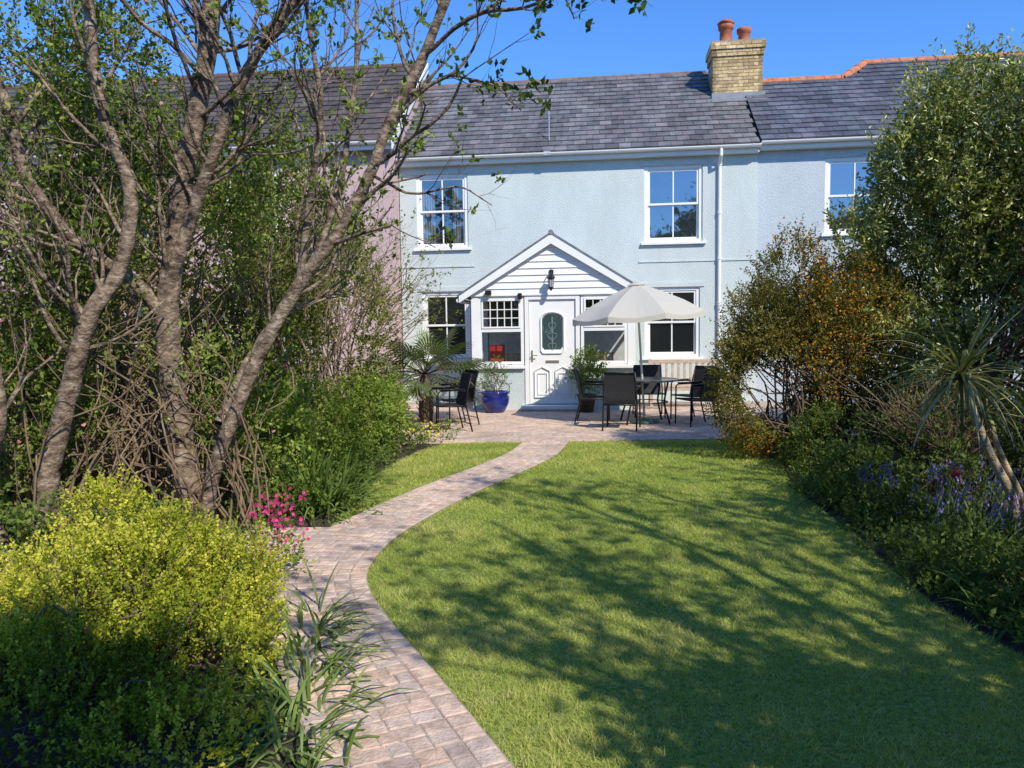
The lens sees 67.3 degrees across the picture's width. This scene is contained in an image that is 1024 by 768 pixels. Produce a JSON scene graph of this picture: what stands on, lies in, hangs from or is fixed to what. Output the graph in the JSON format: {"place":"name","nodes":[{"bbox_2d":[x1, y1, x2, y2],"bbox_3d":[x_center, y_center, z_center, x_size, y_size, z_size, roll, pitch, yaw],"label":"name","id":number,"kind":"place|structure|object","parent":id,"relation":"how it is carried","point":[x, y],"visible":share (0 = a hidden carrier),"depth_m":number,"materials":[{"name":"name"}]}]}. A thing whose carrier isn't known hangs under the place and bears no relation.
{"place":"outdoors","nodes":[
{"label":"outdoors","id":0,"kind":"place"},
{"bbox_2d":[0,66,424,156],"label":"roof tiles","id":1,"kind":"object","parent":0,"point":[375,115],"visible":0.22,"depth_m":18.09,"materials":[{"name":"grey tile"}]},
{"bbox_2d":[6,62,426,89],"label":"ridge tiles","id":2,"kind":"object","parent":1,"relation":"on","point":[221,75],"visible":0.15,"depth_m":19.61,"materials":[{"name":"grey tile"}]},
{"bbox_2d":[40,440,568,767],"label":"path","id":3,"kind":"structure","parent":0,"point":[434,724],"depth_m":3.79,"materials":[{"name":"beige stone"}]},
{"bbox_2d":[0,402,1023,767],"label":"ground","id":4,"kind":"structure","parent":0,"point":[32,756],"depth_m":3.45,"materials":[{"name":"soil"}]},
{"bbox_2d":[0,463,293,767],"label":"golden shrub","id":5,"kind":"object","parent":4,"relation":"on","point":[37,635],"visible":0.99,"depth_m":3.44,"materials":[{"name":"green plant"}]},
{"bbox_2d":[0,0,328,536],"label":"shrub","id":6,"kind":"object","parent":4,"relation":"on","point":[14,438],"visible":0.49,"depth_m":6.47,"materials":[{"name":"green plant"}]},
{"bbox_2d":[0,83,425,404],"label":"walls","id":7,"kind":"structure","parent":4,"relation":"on","point":[380,172],"depth_m":16.61,"materials":[{"name":"paint"}]},
{"bbox_2d":[224,168,279,244],"bbox_3d":[-5.667,-3.875,16.801,1.340,1.655,0.220,0,4,7],"label":"frame","id":8,"kind":"object","parent":7,"relation":"attached to","point":[261,204],"visible":0.04,"depth_m":16.76,"materials":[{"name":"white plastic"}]},
{"bbox_2d":[231,175,274,234],"bbox_3d":[-5.662,-3.898,16.843,1.050,1.465,0.037,0,4,7],"label":"glass","id":9,"kind":"object","parent":8,"relation":"attached to","point":[269,209],"depth_m":16.83,"materials":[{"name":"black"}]},
{"bbox_3d":[-8.389,-6.605,20.069,12.630,2.650,6.720,0,4,7],"label":"roof","id":10,"kind":"object","parent":7,"relation":"on","visible":0},
{"bbox_2d":[1,63,428,164],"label":"bargeboard and gutter","id":11,"kind":"object","parent":10,"relation":"attached to","point":[370,145],"visible":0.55,"depth_m":16.20,"materials":[{"name":"white plastic"}]},
{"bbox_2d":[0,413,464,602],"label":"border groundcover","id":12,"kind":"object","parent":4,"relation":"on","point":[11,520],"visible":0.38,"depth_m":6.59,"materials":[{"name":"green plant"}]},
{"bbox_2d":[0,0,465,512],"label":"mixed hedge","id":13,"kind":"object","parent":4,"relation":"on","point":[312,322],"visible":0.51,"depth_m":9.21,"materials":[{"name":"green plant"}]},
{"bbox_2d":[225,483,315,586],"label":"pink flowers","id":14,"kind":"object","parent":4,"relation":"on","point":[292,557],"visible":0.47,"depth_m":4.94,"materials":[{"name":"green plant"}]},
{"bbox_2d":[187,555,423,767],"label":"strap leaf border plants","id":15,"kind":"object","parent":4,"relation":"on","point":[282,698],"visible":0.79,"depth_m":3.27,"materials":[{"name":"green plant"}]},
{"bbox_2d":[192,354,422,494],"bbox_3d":[-2.014,0.283,9.409,1.601,1.451,5.075,0,4,12],"label":"flowering shrub","id":16,"kind":"object","parent":4,"relation":"on","point":[386,386],"visible":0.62,"depth_m":8.19,"materials":[{"name":"green plant"}]},
{"bbox_2d":[217,429,414,527],"bbox_3d":[-1.937,0.787,7.337,2.109,0.665,2.436,-1,4,0],"label":"daylily clump","id":17,"kind":"object","parent":4,"relation":"on","point":[335,493],"visible":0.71,"depth_m":6.98,"materials":[{"name":"green plant"}]},
{"bbox_2d":[0,0,650,568],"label":"cherry tree","id":18,"kind":"object","parent":4,"relation":"on","point":[184,202],"visible":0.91,"depth_m":5.61,"materials":[{"name":"green plant"}]},
{"bbox_2d":[399,154,757,401],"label":"walls","id":19,"kind":"structure","parent":4,"relation":"on","point":[594,209],"depth_m":16.48,"materials":[{"name":"blue paint"}]},
{"bbox_2d":[414,174,471,250],"bbox_3d":[-1.527,-3.760,16.910,1.290,1.655,0.220,0,4,7],"label":"frame","id":20,"kind":"object","parent":19,"relation":"attached to","point":[456,246],"visible":0.96,"depth_m":16.90,"materials":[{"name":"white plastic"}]},
{"bbox_2d":[422,180,463,243],"bbox_3d":[-1.508,-3.799,17.066,1.000,1.600,0.044,0,4,7],"label":"window glass","id":21,"kind":"object","parent":19,"relation":"attached to","point":[429,220],"visible":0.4,"depth_m":17.07,"materials":[{"name":"clear glass"}]},
{"bbox_2d":[435,180,452,243],"bbox_3d":[1.408,-2.254,17.114,7.550,5.170,0.520,0,4,7],"label":"room backing","id":22,"kind":"object","parent":19,"relation":"attached to","point":[447,198],"depth_m":17.57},
{"bbox_2d":[422,291,471,361],"bbox_3d":[-1.452,-1.272,17.079,1.210,1.545,0.220,0,4,7],"label":"frame","id":23,"kind":"object","parent":19,"relation":"attached to","point":[467,316],"visible":0.59,"depth_m":17.06,"materials":[{"name":"white plastic"}]},
{"bbox_2d":[428,295,465,353],"bbox_3d":[-1.448,-1.295,17.121,0.920,1.355,0.037,0,4,7],"label":"glass","id":24,"kind":"object","parent":23,"relation":"attached to","point":[453,305],"visible":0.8,"depth_m":17.11,"materials":[{"name":"black"}]},
{"bbox_2d":[394,143,761,366],"bbox_3d":[1.288,-2.289,16.471,7.770,5.232,0.313,0,4,7],"label":"gutter and downpipe","id":25,"kind":"object","parent":19,"relation":"attached to","point":[704,150],"visible":0.84,"depth_m":16.18,"materials":[{"name":"white plastic"}]},
{"bbox_2d":[538,108,560,155],"bbox_3d":[0.806,-5.377,16.654,0.503,1.040,1.034,0,4,7],"label":"tv aerial","id":26,"kind":"object","parent":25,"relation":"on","point":[548,115],"visible":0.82,"depth_m":16.61,"materials":[{"name":"metal"}]},
{"bbox_2d":[402,159,756,291],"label":"render trim","id":27,"kind":"structure","parent":19,"relation":"attached to","point":[642,163],"depth_m":16.38,"materials":[{"name":"white paint"}]},
{"bbox_2d":[402,76,758,157],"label":"roof deck","id":28,"kind":"structure","parent":19,"relation":"on","point":[605,135],"depth_m":16.59,"materials":[{"name":"stone"}]},
{"bbox_2d":[395,72,759,157],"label":"roof slates","id":29,"kind":"object","parent":28,"relation":"on","point":[492,122],"visible":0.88,"depth_m":17.34,"materials":[{"name":"grey stone"}]},
{"bbox_2d":[432,70,705,86],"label":"ridge tiles","id":30,"kind":"object","parent":29,"relation":"on","point":[593,77],"visible":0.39,"depth_m":19.11,"materials":[{"name":"grey tile"}]},
{"bbox_2d":[705,40,765,116],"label":"chimney bricks","id":31,"kind":"object","parent":29,"relation":"on","point":[733,50],"visible":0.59,"depth_m":17.47,"materials":[{"name":"beige brick"}]},
{"bbox_2d":[717,19,751,40],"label":"chimney pots","id":32,"kind":"object","parent":31,"relation":"on","point":[725,27],"visible":0.66,"depth_m":17.70,"materials":[{"name":"orange ceramic"}]},
{"bbox_2d":[711,38,764,136],"bbox_3d":[5.183,-6.780,17.904,1.180,2.083,0.880,0,4,7],"label":"chimney mortar","id":33,"kind":"object","parent":28,"relation":"on","point":[740,62],"visible":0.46,"depth_m":17.47,"materials":[{"name":"grey concrete"}]},
{"bbox_2d":[711,91,765,101],"bbox_3d":[5.134,-6.502,17.409,1.240,0.240,0.208,0,4,7],"label":"lead flashing","id":34,"kind":"object","parent":28,"relation":"attached to","point":[740,96],"visible":0.71,"depth_m":17.46,"materials":[{"name":"grey metal"}]},
{"bbox_2d":[642,287,702,359],"bbox_3d":[3.426,-1.298,16.481,1.300,1.545,0.220,0,4,7],"label":"frame","id":35,"kind":"object","parent":19,"relation":"attached to","point":[695,354],"visible":0.8,"depth_m":16.46,"materials":[{"name":"white plastic"}]},
{"bbox_2d":[650,290,693,351],"bbox_3d":[3.431,-1.321,16.523,1.010,1.355,0.037,0,4,7],"label":"glass","id":36,"kind":"object","parent":35,"relation":"attached to","point":[682,337],"visible":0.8,"depth_m":16.55,"materials":[{"name":"black"}]},
{"bbox_2d":[641,164,705,244],"bbox_3d":[3.416,-3.787,16.304,1.350,1.655,0.220,0,4,7],"label":"frame","id":37,"kind":"object","parent":19,"relation":"attached to","point":[672,240],"visible":1,"depth_m":16.30,"materials":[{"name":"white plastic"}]},
{"bbox_2d":[650,171,696,237],"bbox_3d":[3.421,-3.810,16.346,1.060,1.465,0.037,0,4,7],"label":"glass","id":38,"kind":"object","parent":37,"relation":"attached to","point":[685,185],"visible":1,"depth_m":16.35,"materials":[{"name":"blue"}]},
{"bbox_2d":[701,213,941,461],"bbox_3d":[3.640,-0.478,9.287,2.794,3.086,1.762,-1,4,0],"label":"orange berberis","id":39,"kind":"object","parent":4,"relation":"on","point":[787,326],"visible":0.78,"depth_m":9.01,"materials":[{"name":"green plant"}]},
{"bbox_2d":[718,369,1023,634],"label":"border shrubs","id":40,"kind":"object","parent":4,"relation":"on","point":[861,456],"visible":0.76,"depth_m":6.80,"materials":[{"name":"green plant"}]},
{"bbox_2d":[749,428,1023,646],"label":"border edging plants","id":41,"kind":"object","parent":4,"relation":"on","point":[955,592],"visible":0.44,"depth_m":4.69,"materials":[{"name":"green plant"}]},
{"bbox_2d":[756,142,1022,401],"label":"walls","id":42,"kind":"structure","parent":4,"relation":"on","point":[791,186],"depth_m":15.98,"materials":[{"name":"blue paint"}]},
{"bbox_2d":[821,156,884,236],"bbox_3d":[7.065,-3.863,15.873,1.340,1.605,0.220,0,4,7],"label":"frame","id":43,"kind":"object","parent":42,"relation":"attached to","point":[828,196],"visible":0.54,"depth_m":15.89,"materials":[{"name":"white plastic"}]},
{"bbox_2d":[829,163,877,228],"bbox_3d":[7.070,-3.886,15.915,1.050,1.415,0.037,0,4,7],"label":"glass","id":44,"kind":"object","parent":43,"relation":"attached to","point":[841,179],"visible":0.5,"depth_m":15.91,"materials":[{"name":"blue"}]},
{"bbox_2d":[746,72,974,142],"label":"roof deck","id":45,"kind":"structure","parent":42,"relation":"on","point":[788,138],"depth_m":15.86,"materials":[{"name":"stone"}]},
{"bbox_2d":[746,55,1023,139],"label":"roof slates","id":46,"kind":"object","parent":45,"relation":"on","point":[851,105],"visible":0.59,"depth_m":16.75,"materials":[{"name":"grey stone"}]},
{"bbox_2d":[763,51,1023,82],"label":"ridge tiles","id":47,"kind":"object","parent":46,"relation":"on","point":[857,67],"visible":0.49,"depth_m":17.91,"materials":[{"name":"ceramic"}]},
{"bbox_2d":[760,132,988,150],"bbox_3d":[10.951,-4.929,15.115,11.790,0.140,0.328,0,4,7],"label":"gutter","id":48,"kind":"object","parent":42,"relation":"attached to","point":[815,143],"visible":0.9,"depth_m":15.63,"materials":[{"name":"white plastic"}]},
{"bbox_2d":[786,455,1023,658],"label":"bluebell clump","id":49,"kind":"object","parent":4,"relation":"on","point":[992,517],"visible":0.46,"depth_m":5.79,"materials":[{"name":"green plant"}]},
{"bbox_2d":[818,21,1023,478],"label":"evergreen shrub","id":50,"kind":"object","parent":4,"relation":"on","point":[989,213],"visible":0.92,"depth_m":8.65,"materials":[{"name":"green plant"}]},
{"bbox_2d":[827,359,1022,494],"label":"dry twiggy shrub","id":51,"kind":"object","parent":4,"relation":"on","point":[909,443],"visible":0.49,"depth_m":7.35,"materials":[{"name":"brown plant"}]},
{"bbox_2d":[862,274,1023,534],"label":"cordyline","id":52,"kind":"object","parent":4,"relation":"on","point":[963,378],"visible":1,"depth_m":5.65,"materials":[{"name":"green plant"}]},
{"bbox_2d":[951,468,960,513],"bbox_3d":[3.463,0.897,6.011,0.059,0.475,0.059,-2,4,-22],"label":"red tulip","id":53,"kind":"object","parent":4,"relation":"on","point":[955,472],"visible":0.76,"depth_m":5.99,"materials":[{"name":"plant"}]},
{"bbox_2d":[0,0,1023,84],"label":"sky","id":54,"kind":"structure","parent":0,"point":[802,37],"materials":[{"name":"blue"}]},
{"bbox_2d":[457,229,632,299],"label":"porch roof","id":55,"kind":"structure","parent":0,"point":[550,231],"depth_m":14.83,"materials":[{"name":"grey tile"}]},
{"bbox_2d":[456,234,630,304],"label":"porch bargeboards","id":56,"kind":"object","parent":55,"relation":"attached to","point":[541,245],"visible":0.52,"depth_m":14.85,"materials":[{"name":"white wood"}]},
{"bbox_2d":[472,368,632,409],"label":"porch dwarf wall","id":57,"kind":"structure","parent":0,"point":[517,395],"depth_m":15.25,"materials":[{"name":"white paint"}]},
{"bbox_2d":[360,401,866,444],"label":"patio","id":58,"kind":"structure","parent":0,"point":[514,426],"depth_m":12.60,"materials":[{"name":"beige stone"}]},
{"bbox_2d":[359,325,492,422],"bbox_3d":[-1.445,-0.177,13.374,2.326,1.728,2.492,2,5,37],"label":"fan palm","id":59,"kind":"object","parent":58,"relation":"on","point":[424,384],"visible":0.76,"depth_m":13.10,"materials":[{"name":"green plant"}]},
{"bbox_2d":[429,372,472,431],"bbox_3d":[-0.968,0.287,12.159,0.586,0.916,0.570,-2,4,-20],"label":"patio chair","id":60,"kind":"object","parent":58,"relation":"on","point":[463,390],"visible":0.98,"depth_m":12.20,"materials":[{"name":"black metal"}]},
{"bbox_2d":[436,369,479,424],"bbox_3d":[-0.921,0.227,13.012,0.586,0.916,0.570,-3,5,-30],"label":"patio chair","id":61,"kind":"object","parent":58,"relation":"on","point":[471,391],"visible":0.66,"depth_m":12.98,"materials":[{"name":"black metal"}]},
{"bbox_2d":[476,354,512,412],"bbox_3d":[-0.346,-0.019,14.774,0.760,1.138,0.733,-1,4,0],"label":"blue glazed pot","id":62,"kind":"object","parent":58,"relation":"on","point":[495,401],"visible":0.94,"depth_m":14.65,"materials":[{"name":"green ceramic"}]},
{"bbox_2d":[518,408,578,411],"bbox_3d":[0.790,0.517,15.030,1.320,0.050,0.390,0,4,7],"label":"door step","id":63,"kind":"object","parent":58,"relation":"on","point":[519,410],"depth_m":14.85,"materials":[{"name":"grey stone"}]},
{"bbox_2d":[471,294,634,409],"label":"porch frames","id":64,"kind":"structure","parent":58,"relation":"on","point":[479,329],"depth_m":15.12,"materials":[{"name":"white plastic"}]},
{"bbox_2d":[470,244,625,296],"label":"gable cladding","id":65,"kind":"structure","parent":64,"relation":"attached to","point":[572,275],"depth_m":14.97,"materials":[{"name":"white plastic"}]},
{"bbox_2d":[547,269,554,290],"bbox_3d":[0.754,-2.007,14.851,0.170,0.430,0.254,0,4,7],"label":"wall lantern","id":66,"kind":"object","parent":65,"relation":"attached to","point":[551,275],"depth_m":14.78,"materials":[{"name":"black metal"}]},
{"bbox_2d":[548,279,553,286],"bbox_3d":[0.749,-1.948,14.802,0.104,0.150,0.090,0,4,7],"label":"lantern glass","id":67,"kind":"object","parent":66,"relation":"attached to","point":[551,282],"visible":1,"depth_m":14.77,"materials":[{"name":"clear glass"}]},
{"bbox_2d":[529,299,575,403],"bbox_3d":[0.796,-0.631,15.133,0.904,2.045,0.080,0,4,7],"label":"door leaf","id":68,"kind":"object","parent":64,"relation":"attached to","point":[549,384],"visible":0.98,"depth_m":15.14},
{"bbox_2d":[531,314,561,362],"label":"fittings","id":69,"kind":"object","parent":68,"relation":"attached to","point":[546,329],"depth_m":15.10,"materials":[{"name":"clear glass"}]},
{"bbox_2d":[547,317,556,350],"bbox_3d":[0.789,-0.983,15.093,0.192,0.673,0.009,0,4,7],"label":"door glass lead","id":70,"kind":"object","parent":69,"relation":"attached to","point":[552,339],"depth_m":15.10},
{"bbox_2d":[488,295,621,328],"bbox_3d":[0.888,-1.498,15.922,3.000,0.697,1.588,0,4,7],"label":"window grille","id":71,"kind":"object","parent":64,"relation":"attached to","point":[515,320],"visible":0.18,"depth_m":16.79,"materials":[{"name":"white plastic"}]},
{"bbox_2d":[489,328,623,361],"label":"porch inner wall","id":72,"kind":"structure","parent":58,"relation":"on","point":[609,341],"depth_m":16.62,"materials":[{"name":"grey paint"}]},
{"bbox_2d":[506,352,613,361],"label":"wooden crates","id":73,"kind":"object","parent":72,"relation":"on","point":[518,354],"visible":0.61,"depth_m":15.62,"materials":[{"name":"brown wood"}]},
{"bbox_2d":[490,345,504,361],"bbox_3d":[-0.301,-0.620,15.884,0.280,0.370,0.300,0,4,7],"label":"red box","id":74,"kind":"object","parent":73,"relation":"on","point":[497,350],"visible":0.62,"depth_m":15.74,"materials":[{"name":"paint"}]},
{"bbox_2d":[565,341,609,412],"bbox_3d":[1.440,-0.138,14.610,0.891,1.349,0.870,1,4,19],"label":"potted shrub","id":75,"kind":"object","parent":58,"relation":"on","point":[587,406],"visible":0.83,"depth_m":14.53,"materials":[{"name":"green plant"}]},
{"bbox_2d":[573,368,609,423],"bbox_3d":[1.353,0.192,13.052,0.586,0.916,0.570,0,4,10],"label":"patio chair","id":76,"kind":"object","parent":58,"relation":"on","point":[582,397],"visible":0.75,"depth_m":13.06,"materials":[{"name":"black metal"}]},
{"bbox_2d":[602,372,640,431],"bbox_3d":[1.716,0.256,12.070,0.570,0.916,0.586,0,4,15],"label":"patio chair","id":77,"kind":"object","parent":58,"relation":"on","point":[620,388],"visible":1,"depth_m":11.85,"materials":[{"name":"black fabric"}]},
{"bbox_2d":[573,280,705,423],"bbox_3d":[2.118,-0.532,12.846,2.135,2.390,2.138,0,4,11],"label":"parasol","id":78,"kind":"object","parent":58,"relation":"on","point":[636,301],"visible":0.98,"depth_m":12.15,"materials":[{"name":"fabric"}]},
{"bbox_2d":[632,365,665,417],"bbox_3d":[2.455,0.123,13.825,0.570,0.916,0.586,0,4,5],"label":"patio chair","id":79,"kind":"object","parent":58,"relation":"on","point":[652,371],"visible":0.48,"depth_m":14.02,"materials":[{"name":"black metal"}]},
{"bbox_2d":[620,377,679,424],"bbox_3d":[2.224,0.281,12.903,1.150,0.740,1.150,-1,4,0],"label":"patio table","id":80,"kind":"object","parent":58,"relation":"on","point":[660,380],"visible":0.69,"depth_m":12.61,"materials":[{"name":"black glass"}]},
{"bbox_2d":[648,359,724,407],"bbox_3d":[3.464,-0.015,15.336,1.480,0.950,0.580,0,4,7],"label":"wooden bench","id":81,"kind":"object","parent":58,"relation":"on","point":[684,387],"visible":0.34,"depth_m":15.55,"materials":[{"name":"brown wood"}]},
{"bbox_2d":[670,365,715,421],"bbox_3d":[3.128,0.153,13.261,0.586,0.916,0.570,-3,5,-30],"label":"patio chair","id":82,"kind":"object","parent":58,"relation":"on","point":[699,372],"visible":0.54,"depth_m":13.41,"materials":[{"name":"black metal"}]},
{"bbox_2d":[675,368,721,426],"bbox_3d":[3.032,0.207,12.506,0.586,0.916,0.570,-2,4,-15],"label":"patio chair","id":83,"kind":"object","parent":58,"relation":"on","point":[702,390],"visible":0.69,"depth_m":12.61,"materials":[{"name":"black metal"}]},
{"bbox_2d":[330,438,1023,767],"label":"lawn","id":84,"kind":"structure","parent":0,"point":[676,603],"depth_m":4.13,"materials":[{"name":"plant"}]},
{"bbox_3d":[-8.012,-1.219,17.278,1.340,1.555,0.220,0,4,7],"label":"frame","id":85,"kind":"object","parent":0,"visible":0},
{"bbox_2d":[138,302,153,355],"bbox_3d":[-8.007,-1.242,17.319,1.050,1.365,0.037,0,4,7],"label":"glass","id":86,"kind":"object","parent":85,"relation":"attached to","point":[140,314],"depth_m":17.32,"materials":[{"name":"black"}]}
]}

